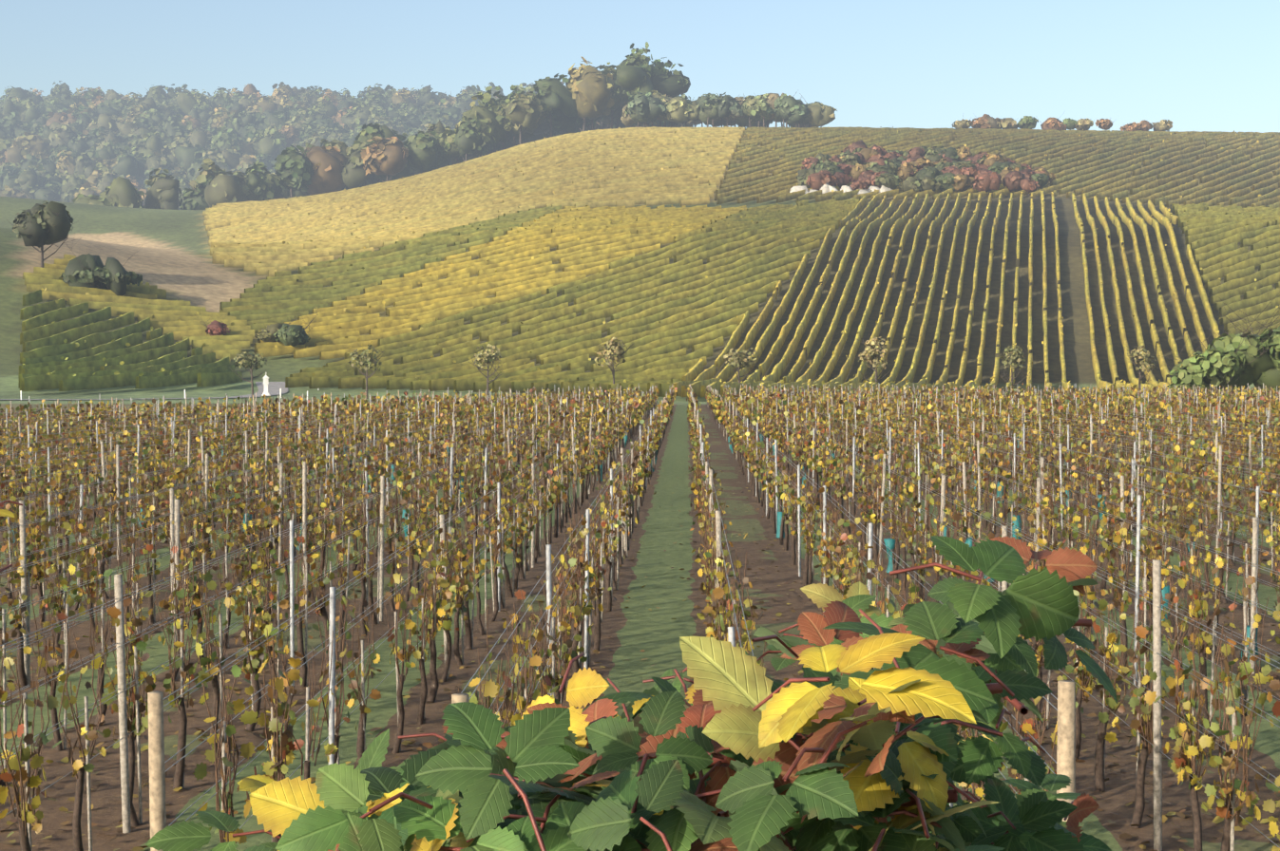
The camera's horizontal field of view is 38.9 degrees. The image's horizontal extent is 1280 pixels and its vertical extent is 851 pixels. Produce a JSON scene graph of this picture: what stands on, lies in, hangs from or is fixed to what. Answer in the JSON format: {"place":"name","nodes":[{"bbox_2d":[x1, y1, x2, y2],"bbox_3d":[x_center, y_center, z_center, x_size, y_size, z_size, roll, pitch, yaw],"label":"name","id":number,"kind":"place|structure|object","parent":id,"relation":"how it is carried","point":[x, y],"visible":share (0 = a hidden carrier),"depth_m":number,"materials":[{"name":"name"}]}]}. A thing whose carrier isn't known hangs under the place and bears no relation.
{"place":"outdoors","nodes":[
{"label":"outdoors","id":0,"kind":"place"},
{"bbox_2d":[0,382,288,400],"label":"farm road","id":1,"kind":"structure","parent":0,"point":[274,388],"depth_m":203.95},
{"bbox_2d":[0,136,1279,850],"bbox_3d":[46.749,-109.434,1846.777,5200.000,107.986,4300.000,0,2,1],"label":"ground","id":2,"kind":"structure","parent":0,"point":[168,251],"depth_m":33.70,"materials":[{"name":"brown soil"}]},
{"bbox_2d":[261,372,269,396],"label":"wayside shrine","id":3,"kind":"object","parent":2,"relation":"on","point":[265,380],"visible":0.94,"depth_m":197.79,"materials":[{"name":"paint"}]},
{"bbox_2d":[0,499,1092,850],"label":"bramble canes","id":4,"kind":"object","parent":2,"relation":"on","point":[1000,686],"visible":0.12,"depth_m":1.32,"materials":[{"name":"brown plant"}]},
{"bbox_2d":[0,509,1117,850],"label":"bramble leaves","id":5,"kind":"object","parent":4,"relation":"on","point":[549,747],"visible":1,"depth_m":1.29,"materials":[{"name":"green plant"}]},
{"bbox_2d":[0,382,1279,850],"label":"vineyard","id":6,"kind":"object","parent":2,"relation":"on","point":[1068,748],"depth_m":26.42,"materials":[{"name":"brown plant"}]},
{"bbox_2d":[0,41,1279,399],"bbox_3d":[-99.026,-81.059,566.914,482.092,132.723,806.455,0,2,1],"label":"trees","id":7,"kind":"object","parent":2,"relation":"on","point":[426,133],"depth_m":497.78,"materials":[{"name":"green plant"}]},
{"bbox_2d":[18,126,1279,397],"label":"hillside vineyard","id":8,"kind":"object","parent":2,"relation":"on","point":[767,256],"visible":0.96,"depth_m":270.18,"materials":[{"name":"plant"}]},
{"bbox_2d":[21,126,1279,391],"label":"hill vine leaves","id":9,"kind":"object","parent":2,"relation":"on","point":[77,345],"visible":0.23,"depth_m":258.68,"materials":[{"name":"green plant"}]},
{"bbox_2d":[789,182,893,198],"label":"outcrop rock","id":10,"kind":"object","parent":2,"relation":"on","point":[827,187],"visible":0.27,"depth_m":353.69,"materials":[{"name":"white stone"}]},
{"bbox_2d":[0,0,1279,133],"label":"sky","id":11,"kind":"structure","parent":0,"point":[1200,66],"materials":[{"name":"blue"}]}
]}

